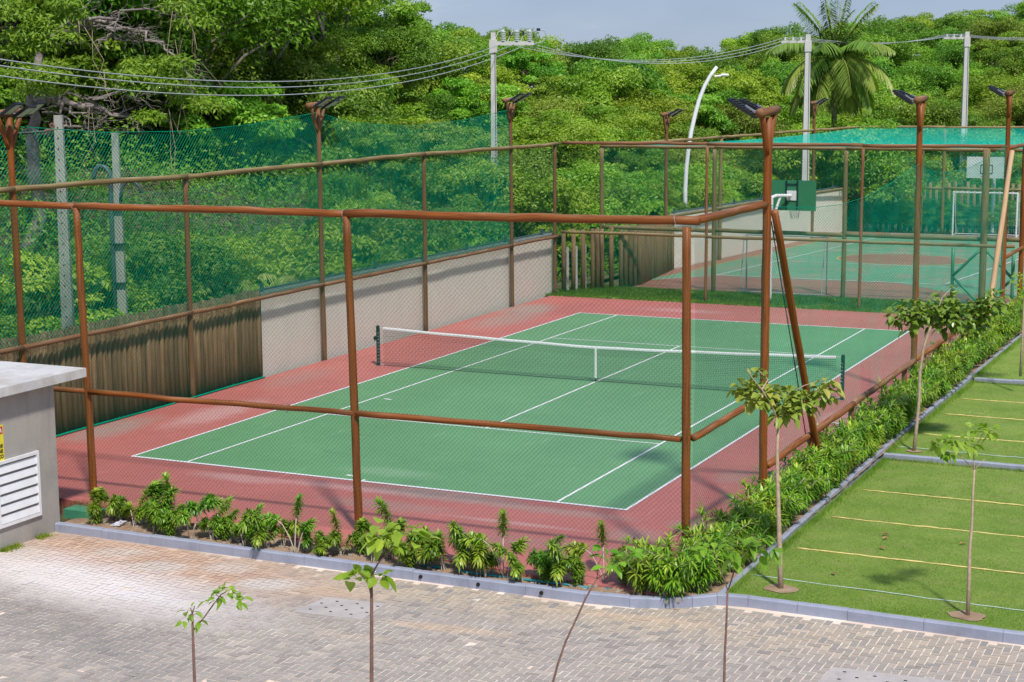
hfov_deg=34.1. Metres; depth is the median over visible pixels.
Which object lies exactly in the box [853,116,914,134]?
hillside tree
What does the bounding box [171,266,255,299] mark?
palm
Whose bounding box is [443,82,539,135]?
hillside tree
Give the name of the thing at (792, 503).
leafy shrub
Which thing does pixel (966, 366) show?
leafy shrub
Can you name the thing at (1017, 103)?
hillside tree
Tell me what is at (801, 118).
hillside tree
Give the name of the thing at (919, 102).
floodlight pole
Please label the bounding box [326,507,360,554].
leafy shrub
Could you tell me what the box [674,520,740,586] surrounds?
leafy shrub
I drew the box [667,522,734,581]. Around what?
leafy shrub
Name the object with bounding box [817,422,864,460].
leafy shrub
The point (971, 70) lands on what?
hillside tree
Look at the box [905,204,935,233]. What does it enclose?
shrub
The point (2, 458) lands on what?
warning sign
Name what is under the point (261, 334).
steel stake
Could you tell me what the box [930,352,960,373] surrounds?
leafy shrub
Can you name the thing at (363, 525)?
leafy shrub
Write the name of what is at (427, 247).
shrub
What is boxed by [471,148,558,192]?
hillside tree
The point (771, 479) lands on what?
leafy shrub
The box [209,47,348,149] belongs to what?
hillside tree
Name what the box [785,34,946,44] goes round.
power line
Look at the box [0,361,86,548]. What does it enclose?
utility building
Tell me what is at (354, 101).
hillside tree
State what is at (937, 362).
leafy shrub
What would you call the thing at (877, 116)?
hillside tree
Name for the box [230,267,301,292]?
palm
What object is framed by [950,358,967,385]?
leafy shrub
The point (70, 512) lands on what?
junction box
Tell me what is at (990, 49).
hillside tree
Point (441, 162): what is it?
hillside tree
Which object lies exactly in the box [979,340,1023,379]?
lawn
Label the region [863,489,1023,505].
bay line
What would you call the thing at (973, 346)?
leafy shrub
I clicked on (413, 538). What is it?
leafy shrub
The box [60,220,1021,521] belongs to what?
ground
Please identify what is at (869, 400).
leafy shrub
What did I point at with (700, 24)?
sky
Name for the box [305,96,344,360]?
floodlight pole
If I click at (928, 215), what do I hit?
shrub
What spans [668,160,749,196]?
hillside tree
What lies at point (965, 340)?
leafy shrub
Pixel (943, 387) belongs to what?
leafy shrub
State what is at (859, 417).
leafy shrub
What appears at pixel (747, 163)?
hillside tree
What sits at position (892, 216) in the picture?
shrub
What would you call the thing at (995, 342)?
leafy shrub
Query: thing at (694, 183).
shrub
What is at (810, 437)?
fence
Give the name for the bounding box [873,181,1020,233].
log palisade
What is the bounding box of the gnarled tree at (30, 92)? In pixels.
[0,0,233,253]
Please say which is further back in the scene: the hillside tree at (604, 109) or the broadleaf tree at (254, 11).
the hillside tree at (604, 109)
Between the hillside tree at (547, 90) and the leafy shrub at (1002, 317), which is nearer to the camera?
the leafy shrub at (1002, 317)
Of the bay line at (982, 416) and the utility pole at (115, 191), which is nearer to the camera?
the bay line at (982, 416)
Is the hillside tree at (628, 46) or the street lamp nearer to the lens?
the street lamp
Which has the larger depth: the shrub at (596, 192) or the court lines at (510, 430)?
the shrub at (596, 192)
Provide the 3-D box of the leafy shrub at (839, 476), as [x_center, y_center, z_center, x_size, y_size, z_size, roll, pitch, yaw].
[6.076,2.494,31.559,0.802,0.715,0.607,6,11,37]
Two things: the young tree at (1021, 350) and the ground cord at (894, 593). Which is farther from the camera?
the young tree at (1021, 350)
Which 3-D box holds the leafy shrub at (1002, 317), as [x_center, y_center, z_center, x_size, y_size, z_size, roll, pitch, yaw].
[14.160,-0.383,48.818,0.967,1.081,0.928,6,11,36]
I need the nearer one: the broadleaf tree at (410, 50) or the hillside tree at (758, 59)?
the broadleaf tree at (410, 50)
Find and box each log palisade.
[0,290,261,434]
[561,225,636,290]
[637,214,673,284]
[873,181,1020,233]
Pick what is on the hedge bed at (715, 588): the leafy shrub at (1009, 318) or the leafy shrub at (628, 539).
the leafy shrub at (1009, 318)
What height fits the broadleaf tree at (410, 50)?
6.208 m
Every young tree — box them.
[175,582,252,681]
[333,517,440,681]
[552,544,648,681]
[682,528,791,681]
[726,367,845,588]
[882,284,1010,450]
[927,422,999,615]
[1010,272,1023,375]
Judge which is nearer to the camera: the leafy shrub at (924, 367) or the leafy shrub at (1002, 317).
the leafy shrub at (924, 367)
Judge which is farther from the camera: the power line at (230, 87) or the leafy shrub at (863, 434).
the power line at (230, 87)
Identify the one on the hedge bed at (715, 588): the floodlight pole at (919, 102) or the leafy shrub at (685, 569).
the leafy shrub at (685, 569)
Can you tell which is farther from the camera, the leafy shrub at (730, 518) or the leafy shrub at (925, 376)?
the leafy shrub at (925, 376)
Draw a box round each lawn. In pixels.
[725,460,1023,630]
[884,382,1023,464]
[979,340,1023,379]
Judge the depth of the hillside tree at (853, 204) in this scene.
88.74 m
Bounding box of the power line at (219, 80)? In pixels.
[0,44,500,81]
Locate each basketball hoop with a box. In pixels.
[770,180,815,299]
[966,157,1003,232]
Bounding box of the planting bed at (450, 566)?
[66,511,685,595]
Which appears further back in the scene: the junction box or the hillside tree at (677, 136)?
the hillside tree at (677, 136)
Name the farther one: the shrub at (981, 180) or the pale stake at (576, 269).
the shrub at (981, 180)
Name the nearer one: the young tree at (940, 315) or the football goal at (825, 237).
the young tree at (940, 315)
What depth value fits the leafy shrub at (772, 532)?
27.60 m
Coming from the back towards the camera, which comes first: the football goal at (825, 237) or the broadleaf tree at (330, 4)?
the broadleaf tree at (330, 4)
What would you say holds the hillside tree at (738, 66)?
on the hill
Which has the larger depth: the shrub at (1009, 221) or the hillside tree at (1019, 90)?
the hillside tree at (1019, 90)
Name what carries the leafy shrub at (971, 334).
on the hedge bed at (715, 588)
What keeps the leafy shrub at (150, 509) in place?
on the planting bed at (450, 566)
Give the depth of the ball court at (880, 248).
68.89 m
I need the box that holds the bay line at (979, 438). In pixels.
[922,433,1023,441]
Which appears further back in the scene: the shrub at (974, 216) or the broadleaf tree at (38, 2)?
the shrub at (974, 216)
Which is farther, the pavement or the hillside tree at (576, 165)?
the hillside tree at (576, 165)
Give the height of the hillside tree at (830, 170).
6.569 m
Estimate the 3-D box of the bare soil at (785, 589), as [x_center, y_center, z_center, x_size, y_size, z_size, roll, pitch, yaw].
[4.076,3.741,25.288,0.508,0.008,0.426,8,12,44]
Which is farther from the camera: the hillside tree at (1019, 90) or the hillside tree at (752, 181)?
the hillside tree at (1019, 90)
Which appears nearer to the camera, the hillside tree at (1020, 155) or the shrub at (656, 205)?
the shrub at (656, 205)
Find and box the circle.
[839,254,966,264]
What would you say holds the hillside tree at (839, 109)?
on the hill
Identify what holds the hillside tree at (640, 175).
on the hill
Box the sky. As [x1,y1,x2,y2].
[332,0,1023,86]
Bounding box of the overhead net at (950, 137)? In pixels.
[675,127,1023,148]
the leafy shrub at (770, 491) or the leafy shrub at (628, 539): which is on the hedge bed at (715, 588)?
the leafy shrub at (770, 491)
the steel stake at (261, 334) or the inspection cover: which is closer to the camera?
the inspection cover
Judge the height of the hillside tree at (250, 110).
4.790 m
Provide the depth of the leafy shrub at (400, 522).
27.28 m
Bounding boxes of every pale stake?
[566,247,568,288]
[576,247,577,288]
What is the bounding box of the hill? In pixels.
[0,56,1023,316]
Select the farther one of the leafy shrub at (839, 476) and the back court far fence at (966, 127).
the back court far fence at (966, 127)
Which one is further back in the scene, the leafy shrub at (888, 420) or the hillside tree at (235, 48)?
the hillside tree at (235, 48)
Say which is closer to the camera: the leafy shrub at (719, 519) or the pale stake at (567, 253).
the leafy shrub at (719, 519)
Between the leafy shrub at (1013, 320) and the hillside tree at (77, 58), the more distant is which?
the hillside tree at (77, 58)
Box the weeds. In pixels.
[0,531,60,552]
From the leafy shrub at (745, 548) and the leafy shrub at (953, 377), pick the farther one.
the leafy shrub at (953, 377)
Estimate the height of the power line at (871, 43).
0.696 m
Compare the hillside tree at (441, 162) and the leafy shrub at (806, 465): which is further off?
the hillside tree at (441, 162)
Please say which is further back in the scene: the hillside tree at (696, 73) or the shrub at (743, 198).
the hillside tree at (696, 73)
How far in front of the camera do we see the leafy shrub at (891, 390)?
37.33 m
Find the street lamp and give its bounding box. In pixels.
[683,66,728,206]
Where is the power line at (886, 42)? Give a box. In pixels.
[802,34,959,42]
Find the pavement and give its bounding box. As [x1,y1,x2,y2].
[0,532,1023,681]
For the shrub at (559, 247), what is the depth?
66.21 m
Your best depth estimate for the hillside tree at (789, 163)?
85.62 m
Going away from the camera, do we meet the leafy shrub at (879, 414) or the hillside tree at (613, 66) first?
the leafy shrub at (879, 414)
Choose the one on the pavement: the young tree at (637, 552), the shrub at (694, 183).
the young tree at (637, 552)
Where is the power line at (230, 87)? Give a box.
[0,44,513,87]
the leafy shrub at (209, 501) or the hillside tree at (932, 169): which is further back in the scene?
the hillside tree at (932, 169)
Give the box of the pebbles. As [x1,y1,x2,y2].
[77,515,679,603]
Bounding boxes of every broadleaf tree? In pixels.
[0,0,115,70]
[0,0,159,149]
[90,0,329,158]
[212,0,383,142]
[285,0,410,69]
[326,13,442,103]
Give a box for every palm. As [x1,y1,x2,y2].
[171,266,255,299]
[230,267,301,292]
[254,263,325,283]
[765,0,896,131]
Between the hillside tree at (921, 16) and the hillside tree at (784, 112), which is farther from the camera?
the hillside tree at (921, 16)
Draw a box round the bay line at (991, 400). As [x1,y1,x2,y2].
[961,398,1022,402]
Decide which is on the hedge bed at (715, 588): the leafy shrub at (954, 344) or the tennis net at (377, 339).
the leafy shrub at (954, 344)
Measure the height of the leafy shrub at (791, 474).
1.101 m
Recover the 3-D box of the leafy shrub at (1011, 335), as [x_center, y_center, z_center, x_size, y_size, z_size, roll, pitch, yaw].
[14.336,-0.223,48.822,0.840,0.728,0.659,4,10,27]
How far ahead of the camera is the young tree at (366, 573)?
14.59 m
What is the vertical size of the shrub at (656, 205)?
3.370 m
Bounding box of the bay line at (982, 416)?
[944,413,1021,419]
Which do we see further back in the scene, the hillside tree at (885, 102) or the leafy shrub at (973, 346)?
the hillside tree at (885, 102)
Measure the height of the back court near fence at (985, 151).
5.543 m
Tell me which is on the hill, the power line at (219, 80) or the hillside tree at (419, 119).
the hillside tree at (419, 119)
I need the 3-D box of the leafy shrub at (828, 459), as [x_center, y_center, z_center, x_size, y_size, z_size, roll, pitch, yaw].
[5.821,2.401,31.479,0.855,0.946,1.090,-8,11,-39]
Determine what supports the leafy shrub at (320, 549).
on the planting bed at (450, 566)
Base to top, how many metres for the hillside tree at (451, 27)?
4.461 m
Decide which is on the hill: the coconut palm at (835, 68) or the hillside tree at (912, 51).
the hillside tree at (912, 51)
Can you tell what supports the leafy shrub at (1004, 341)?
on the hedge bed at (715, 588)
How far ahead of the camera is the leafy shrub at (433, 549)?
26.29 m
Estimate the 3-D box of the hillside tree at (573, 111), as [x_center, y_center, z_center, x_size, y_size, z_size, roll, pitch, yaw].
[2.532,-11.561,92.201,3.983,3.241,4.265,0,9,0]
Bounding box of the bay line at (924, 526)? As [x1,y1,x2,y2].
[832,516,1023,537]
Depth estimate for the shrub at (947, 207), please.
85.26 m
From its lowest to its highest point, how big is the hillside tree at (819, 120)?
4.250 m
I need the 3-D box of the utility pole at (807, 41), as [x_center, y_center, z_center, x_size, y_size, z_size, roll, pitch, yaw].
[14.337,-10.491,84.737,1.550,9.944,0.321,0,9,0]
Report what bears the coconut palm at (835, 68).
on the ground at (616, 282)
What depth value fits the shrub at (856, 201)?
93.03 m
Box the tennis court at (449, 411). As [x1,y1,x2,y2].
[135,313,907,508]
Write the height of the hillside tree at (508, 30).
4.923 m
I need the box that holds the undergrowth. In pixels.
[0,37,1023,362]
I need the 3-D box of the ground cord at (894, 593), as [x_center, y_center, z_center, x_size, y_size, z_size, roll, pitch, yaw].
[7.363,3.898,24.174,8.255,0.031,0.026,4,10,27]
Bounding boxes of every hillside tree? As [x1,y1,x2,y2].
[0,10,123,158]
[0,44,62,131]
[0,68,25,108]
[2,13,196,125]
[57,12,218,162]
[86,29,269,114]
[116,0,275,114]
[160,79,302,187]
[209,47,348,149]
[226,33,289,83]
[252,71,399,174]
[267,7,382,71]
[267,35,368,98]
[297,63,402,169]
[303,168,381,229]
[307,6,358,35]
[309,114,427,197]
[323,191,418,244]
[328,24,386,67]
[343,0,442,44]
[345,37,479,99]
[360,64,431,109]
[369,18,402,32]
[369,101,451,157]
[373,118,468,199]
[379,230,469,248]
[386,87,457,130]
[394,144,477,201]
[405,156,528,232]
[415,29,506,80]
[425,76,484,119]
[432,26,506,77]
[434,21,483,40]
[434,27,450,34]
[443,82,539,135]
[445,64,536,104]
[446,126,500,155]
[447,133,535,169]
[447,164,598,237]
[463,28,545,71]
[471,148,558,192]
[480,26,513,82]
[482,28,568,88]
[484,94,597,132]
[485,39,568,94]
[485,113,609,170]
[489,109,622,168]
[528,48,576,85]
[529,74,601,105]
[530,162,663,214]
[532,74,590,94]
[533,167,608,209]
[539,103,586,114]
[547,64,669,117]
[551,157,621,181]
[557,34,632,75]
[568,51,681,103]
[574,104,626,129]
[582,127,664,180]
[585,56,691,95]
[592,104,678,157]
[599,39,654,65]
[603,88,705,148]
[607,41,665,62]
[616,32,678,55]
[622,170,670,187]
[625,148,670,180]
[635,93,705,128]
[647,59,730,103]
[652,123,727,152]
[655,181,703,208]
[661,45,724,70]
[662,149,751,187]
[663,121,725,167]
[666,46,741,104]
[668,92,739,134]
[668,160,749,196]
[682,78,751,118]
[702,103,793,159]
[705,68,787,108]
[717,31,757,72]
[717,65,747,77]
[718,45,758,72]
[723,135,795,171]
[723,167,780,198]
[727,152,782,178]
[741,31,814,70]
[744,21,817,61]
[745,95,839,133]
[749,57,803,93]
[749,81,795,120]
[761,118,911,208]
[778,116,853,141]
[782,112,830,129]
[786,132,928,230]
[790,30,816,42]
[810,117,927,231]
[811,34,868,57]
[820,21,884,39]
[820,83,868,113]
[837,107,887,128]
[839,73,926,112]
[846,26,935,69]
[853,91,935,125]
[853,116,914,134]
[862,14,931,59]
[862,55,903,101]
[862,94,901,117]
[873,15,934,34]
[880,94,960,140]
[890,60,961,102]
[892,61,950,90]
[896,125,958,171]
[899,154,940,184]
[907,12,947,48]
[911,26,974,59]
[919,36,976,60]
[924,40,976,71]
[927,11,989,33]
[933,95,973,125]
[938,83,973,105]
[938,123,1023,169]
[942,67,1023,112]
[947,111,1015,138]
[949,62,999,93]
[956,107,1023,133]
[958,15,1023,66]
[959,9,1002,20]
[970,31,1003,65]
[971,82,1023,125]
[973,30,1023,68]
[978,94,1023,142]
[986,10,1015,36]
[992,44,1023,82]
[1001,1,1023,13]
[1011,153,1021,176]
[1012,1,1023,23]
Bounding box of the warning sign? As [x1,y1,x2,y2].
[0,424,4,460]
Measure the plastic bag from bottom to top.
0.136 m
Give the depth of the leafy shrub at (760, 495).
28.05 m
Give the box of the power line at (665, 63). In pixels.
[534,37,800,63]
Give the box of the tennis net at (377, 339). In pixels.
[374,325,844,400]
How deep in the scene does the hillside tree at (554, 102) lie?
85.06 m
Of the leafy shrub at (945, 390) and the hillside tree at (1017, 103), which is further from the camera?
the hillside tree at (1017, 103)
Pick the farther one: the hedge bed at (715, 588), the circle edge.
the circle edge
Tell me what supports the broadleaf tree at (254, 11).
on the hill
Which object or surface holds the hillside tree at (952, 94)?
on the hill
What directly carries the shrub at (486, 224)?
on the hill
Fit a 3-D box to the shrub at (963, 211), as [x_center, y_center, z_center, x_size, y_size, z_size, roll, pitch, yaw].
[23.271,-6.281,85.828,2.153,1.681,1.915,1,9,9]
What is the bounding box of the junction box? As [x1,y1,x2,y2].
[63,505,106,518]
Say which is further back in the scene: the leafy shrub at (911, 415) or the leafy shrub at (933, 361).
the leafy shrub at (933, 361)
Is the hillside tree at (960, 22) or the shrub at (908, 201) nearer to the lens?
the shrub at (908, 201)
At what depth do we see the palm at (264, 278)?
50.00 m
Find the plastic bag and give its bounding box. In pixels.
[110,520,125,525]
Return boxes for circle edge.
[836,254,963,264]
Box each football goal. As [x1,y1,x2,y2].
[740,234,828,295]
[951,191,1018,237]
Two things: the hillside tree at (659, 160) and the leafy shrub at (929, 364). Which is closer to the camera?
the leafy shrub at (929, 364)
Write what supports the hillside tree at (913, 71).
on the hill
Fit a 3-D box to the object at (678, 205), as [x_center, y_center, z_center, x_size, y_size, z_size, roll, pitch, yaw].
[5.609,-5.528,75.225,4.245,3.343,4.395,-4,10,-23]
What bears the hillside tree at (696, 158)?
on the hill
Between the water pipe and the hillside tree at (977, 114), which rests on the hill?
the hillside tree at (977, 114)
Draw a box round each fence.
[0,110,559,436]
[0,200,700,561]
[558,141,1023,313]
[600,145,1023,303]
[639,126,859,259]
[691,143,1023,532]
[863,126,1023,233]
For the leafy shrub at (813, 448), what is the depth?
30.98 m
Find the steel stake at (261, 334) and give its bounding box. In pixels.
[260,300,262,374]
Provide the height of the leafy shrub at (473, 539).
1.034 m
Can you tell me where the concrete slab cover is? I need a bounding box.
[818,667,953,681]
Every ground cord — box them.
[749,574,1023,610]
[897,446,1022,457]
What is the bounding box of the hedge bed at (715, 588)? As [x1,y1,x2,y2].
[679,328,1021,594]
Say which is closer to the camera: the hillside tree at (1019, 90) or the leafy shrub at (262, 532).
the leafy shrub at (262, 532)
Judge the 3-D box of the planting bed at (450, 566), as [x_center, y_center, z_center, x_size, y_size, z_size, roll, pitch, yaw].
[-2.539,3.571,27.733,11.330,0.336,1.640,4,10,25]
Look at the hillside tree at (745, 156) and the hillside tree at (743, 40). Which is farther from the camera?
the hillside tree at (743, 40)
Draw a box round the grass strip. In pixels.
[552,284,927,314]
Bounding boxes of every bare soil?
[763,583,798,592]
[947,610,985,620]
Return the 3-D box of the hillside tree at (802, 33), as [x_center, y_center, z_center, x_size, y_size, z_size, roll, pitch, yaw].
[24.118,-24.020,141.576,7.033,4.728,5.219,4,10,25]
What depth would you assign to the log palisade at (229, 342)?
39.77 m
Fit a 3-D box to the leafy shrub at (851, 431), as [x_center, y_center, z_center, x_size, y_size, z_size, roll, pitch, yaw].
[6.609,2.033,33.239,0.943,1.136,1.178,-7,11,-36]
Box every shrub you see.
[0,246,136,333]
[0,313,32,337]
[39,226,250,311]
[85,486,109,523]
[105,494,134,520]
[112,276,184,314]
[120,480,157,526]
[142,486,180,532]
[143,480,172,524]
[150,503,186,535]
[156,471,206,528]
[161,230,290,294]
[176,491,225,538]
[198,495,235,539]
[208,508,241,540]
[230,502,264,545]
[234,218,356,281]
[237,508,269,541]
[246,509,283,548]
[259,493,318,552]
[277,517,303,546]
[299,522,328,552]
[313,533,331,555]
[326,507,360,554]
[330,233,416,272]
[353,517,372,554]
[356,202,467,256]
[364,532,392,562]
[371,495,409,558]
[389,536,426,567]
[402,234,455,258]
[404,526,439,564]
[416,529,448,570]
[430,205,515,243]
[447,519,488,572]
[453,508,530,577]
[463,237,487,246]
[465,541,501,577]
[486,540,524,580]
[488,180,598,239]
[514,222,589,262]
[526,534,566,579]
[535,550,555,584]
[542,180,649,248]
[545,538,582,584]
[558,194,637,258]
[560,519,625,580]
[560,553,587,585]
[604,556,628,579]
[616,534,676,568]
[616,565,633,585]
[618,545,671,594]
[626,193,676,215]
[629,531,700,590]
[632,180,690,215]
[642,544,696,601]
[653,533,703,596]
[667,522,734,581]
[668,159,741,207]
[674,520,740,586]
[675,181,734,210]
[676,541,723,593]
[693,501,757,548]
[693,552,736,584]
[704,506,756,537]
[704,513,761,553]
[708,506,754,536]
[722,522,762,565]
[725,492,776,544]
[728,537,745,571]
[731,478,787,538]
[734,180,761,196]
[739,195,754,200]
[741,485,799,513]
[741,516,772,547]
[743,473,795,492]
[743,478,799,519]
[743,494,787,541]
[750,472,809,517]
[750,510,782,546]
[756,462,818,512]
[757,483,803,531]
[771,449,819,505]
[774,453,823,482]
[779,461,831,493]
[780,492,809,528]
[785,470,821,513]
[787,492,807,524]
[789,446,836,482]
[790,445,830,493]
[797,438,861,467]
[797,470,837,502]
[803,462,834,498]
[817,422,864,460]
[818,430,858,474]
[819,425,859,470]
[820,421,870,466]
[828,458,850,489]
[831,412,868,433]
[831,418,873,455]
[832,438,863,471]
[832,442,862,475]
[834,417,873,445]
[835,456,851,483]
[836,448,855,480]
[843,402,890,440]
[847,192,878,212]
[847,408,897,435]
[854,393,898,417]
[855,395,900,435]
[860,440,873,464]
[863,200,888,231]
[863,402,887,444]
[863,435,880,459]
[864,421,884,454]
[871,424,887,451]
[876,202,899,232]
[877,378,925,418]
[877,400,908,434]
[878,411,894,443]
[881,382,936,405]
[884,408,906,439]
[886,206,912,232]
[886,385,923,422]
[887,391,908,417]
[888,372,932,408]
[890,376,936,397]
[890,378,924,395]
[893,195,922,232]
[899,369,936,403]
[901,395,916,427]
[904,152,967,197]
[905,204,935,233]
[907,367,941,404]
[909,197,950,232]
[910,361,943,389]
[912,362,946,392]
[913,190,952,208]
[914,393,933,416]
[922,353,959,374]
[923,198,963,231]
[923,358,951,376]
[924,381,939,407]
[926,340,969,366]
[926,362,947,379]
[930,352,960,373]
[931,351,961,363]
[933,381,951,401]
[937,376,952,398]
[938,202,965,230]
[940,361,963,394]
[942,342,971,358]
[942,343,971,360]
[945,368,962,385]
[947,204,979,234]
[948,335,983,365]
[948,339,980,370]
[949,356,973,381]
[950,336,984,364]
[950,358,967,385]
[950,363,966,386]
[957,345,976,374]
[960,326,995,344]
[960,357,972,377]
[964,329,997,346]
[966,204,990,233]
[967,335,989,363]
[968,205,1001,235]
[970,160,1021,191]
[970,174,1021,204]
[970,337,995,363]
[976,339,1000,361]
[983,320,1001,340]
[985,344,996,357]
[987,311,1014,329]
[987,318,1014,337]
[988,329,1004,352]
[989,205,1014,231]
[994,304,1022,320]
[995,307,1019,322]
[995,311,1020,328]
[995,336,1007,350]
[996,200,1020,234]
[996,313,1014,329]
[999,323,1010,345]
[1002,325,1016,344]
[1003,301,1022,319]
[1006,315,1021,338]
[1007,200,1020,235]
[1007,296,1023,304]
[1008,180,1020,210]
[1011,156,1021,180]
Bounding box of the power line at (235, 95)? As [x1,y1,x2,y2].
[0,44,526,95]
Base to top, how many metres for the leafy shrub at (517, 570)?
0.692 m
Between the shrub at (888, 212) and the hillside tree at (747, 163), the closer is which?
the shrub at (888, 212)
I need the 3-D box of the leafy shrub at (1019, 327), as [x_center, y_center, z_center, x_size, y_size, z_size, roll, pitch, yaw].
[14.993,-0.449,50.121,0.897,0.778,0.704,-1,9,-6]
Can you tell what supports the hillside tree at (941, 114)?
on the hill
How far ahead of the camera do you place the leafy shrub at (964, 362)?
42.88 m
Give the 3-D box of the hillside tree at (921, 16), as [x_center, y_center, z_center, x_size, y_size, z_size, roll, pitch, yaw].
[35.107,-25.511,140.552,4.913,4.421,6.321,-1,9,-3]
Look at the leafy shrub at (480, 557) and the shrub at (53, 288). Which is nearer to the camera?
the leafy shrub at (480, 557)
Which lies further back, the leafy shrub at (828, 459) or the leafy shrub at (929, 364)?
the leafy shrub at (929, 364)
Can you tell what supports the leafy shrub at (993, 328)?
on the hedge bed at (715, 588)
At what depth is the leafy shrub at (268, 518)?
27.54 m
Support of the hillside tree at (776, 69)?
on the hill
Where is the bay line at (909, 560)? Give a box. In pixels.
[797,547,1023,573]
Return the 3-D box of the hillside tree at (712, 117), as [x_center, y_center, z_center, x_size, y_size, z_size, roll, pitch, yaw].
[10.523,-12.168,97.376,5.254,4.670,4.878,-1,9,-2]
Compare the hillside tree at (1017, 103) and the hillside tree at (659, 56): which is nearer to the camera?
the hillside tree at (1017, 103)
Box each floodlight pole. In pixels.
[0,101,45,362]
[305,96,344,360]
[502,93,531,306]
[660,109,683,215]
[727,98,780,488]
[810,98,828,237]
[892,89,927,378]
[988,85,1014,300]
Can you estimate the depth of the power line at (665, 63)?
77.00 m
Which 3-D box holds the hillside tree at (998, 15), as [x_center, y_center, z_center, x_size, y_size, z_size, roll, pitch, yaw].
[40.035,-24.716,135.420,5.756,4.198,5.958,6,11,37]
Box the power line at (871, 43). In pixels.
[793,34,953,43]
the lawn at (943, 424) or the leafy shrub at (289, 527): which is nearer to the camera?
the leafy shrub at (289, 527)
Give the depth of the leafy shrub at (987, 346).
45.31 m
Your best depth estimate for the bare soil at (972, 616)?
23.94 m
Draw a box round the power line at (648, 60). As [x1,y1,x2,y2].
[512,37,784,60]
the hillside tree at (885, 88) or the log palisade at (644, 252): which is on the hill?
the hillside tree at (885, 88)
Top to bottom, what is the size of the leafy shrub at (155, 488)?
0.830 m
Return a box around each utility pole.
[0,115,74,328]
[92,133,142,313]
[489,28,546,165]
[781,34,811,180]
[943,32,970,185]
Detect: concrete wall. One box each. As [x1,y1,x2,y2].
[258,229,552,376]
[671,184,842,268]
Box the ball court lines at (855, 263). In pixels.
[653,233,1017,284]
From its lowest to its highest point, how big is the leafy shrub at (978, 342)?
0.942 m
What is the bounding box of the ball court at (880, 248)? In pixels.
[654,233,1023,297]
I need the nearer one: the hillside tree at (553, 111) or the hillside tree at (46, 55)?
the hillside tree at (46, 55)
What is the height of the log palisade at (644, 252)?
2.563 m
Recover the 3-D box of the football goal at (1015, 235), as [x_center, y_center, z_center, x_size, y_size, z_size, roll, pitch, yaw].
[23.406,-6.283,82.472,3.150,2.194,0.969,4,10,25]
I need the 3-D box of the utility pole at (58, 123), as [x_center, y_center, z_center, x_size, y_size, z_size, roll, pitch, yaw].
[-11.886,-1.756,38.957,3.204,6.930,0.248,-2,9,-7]
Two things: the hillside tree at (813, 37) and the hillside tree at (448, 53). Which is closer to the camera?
the hillside tree at (448, 53)
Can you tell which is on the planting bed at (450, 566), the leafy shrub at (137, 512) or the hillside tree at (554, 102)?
the leafy shrub at (137, 512)
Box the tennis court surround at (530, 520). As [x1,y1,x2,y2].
[56,296,964,595]
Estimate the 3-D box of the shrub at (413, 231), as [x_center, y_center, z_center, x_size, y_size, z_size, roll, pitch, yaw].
[-3.656,-2.957,58.955,4.559,3.802,5.269,0,9,1]
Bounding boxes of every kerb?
[55,522,1023,644]
[718,334,1020,592]
[884,453,1023,470]
[974,377,1023,384]
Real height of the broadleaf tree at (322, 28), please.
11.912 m
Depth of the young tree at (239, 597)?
15.60 m
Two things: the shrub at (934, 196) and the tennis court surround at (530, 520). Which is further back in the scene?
the shrub at (934, 196)
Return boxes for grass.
[59,498,142,519]
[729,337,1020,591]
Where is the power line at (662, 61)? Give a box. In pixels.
[525,37,792,61]
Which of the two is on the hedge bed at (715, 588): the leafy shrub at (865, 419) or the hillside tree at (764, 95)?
the leafy shrub at (865, 419)
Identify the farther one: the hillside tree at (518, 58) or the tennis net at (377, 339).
the hillside tree at (518, 58)
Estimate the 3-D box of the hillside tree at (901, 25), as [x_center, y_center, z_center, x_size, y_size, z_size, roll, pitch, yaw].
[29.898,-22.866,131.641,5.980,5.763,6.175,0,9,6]
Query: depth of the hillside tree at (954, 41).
125.20 m
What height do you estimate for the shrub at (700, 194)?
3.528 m
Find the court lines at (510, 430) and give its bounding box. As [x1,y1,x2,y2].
[132,313,909,509]
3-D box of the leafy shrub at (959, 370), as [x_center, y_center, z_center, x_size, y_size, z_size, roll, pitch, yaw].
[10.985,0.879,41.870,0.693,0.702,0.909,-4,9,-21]
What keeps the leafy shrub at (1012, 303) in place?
on the hedge bed at (715, 588)
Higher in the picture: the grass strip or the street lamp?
the street lamp
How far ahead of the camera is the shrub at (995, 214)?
84.25 m
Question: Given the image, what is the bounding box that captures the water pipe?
[420,565,588,588]
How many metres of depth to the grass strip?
59.10 m
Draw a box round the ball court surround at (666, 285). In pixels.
[635,231,1018,303]
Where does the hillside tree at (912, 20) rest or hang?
on the hill
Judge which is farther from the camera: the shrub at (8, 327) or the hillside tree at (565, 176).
the hillside tree at (565, 176)
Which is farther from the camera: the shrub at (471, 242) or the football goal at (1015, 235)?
the football goal at (1015, 235)
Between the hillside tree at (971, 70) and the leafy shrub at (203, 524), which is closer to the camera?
the leafy shrub at (203, 524)
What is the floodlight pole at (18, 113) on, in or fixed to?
on the ground at (616, 282)
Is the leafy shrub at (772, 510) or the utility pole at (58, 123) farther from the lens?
the utility pole at (58, 123)
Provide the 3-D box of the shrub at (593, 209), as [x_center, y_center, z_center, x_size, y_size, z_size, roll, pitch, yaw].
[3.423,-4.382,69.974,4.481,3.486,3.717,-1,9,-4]
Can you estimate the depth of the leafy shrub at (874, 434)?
34.32 m
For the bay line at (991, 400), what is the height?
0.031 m
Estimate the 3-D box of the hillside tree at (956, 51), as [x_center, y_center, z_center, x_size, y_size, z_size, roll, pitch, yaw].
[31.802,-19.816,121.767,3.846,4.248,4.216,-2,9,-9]

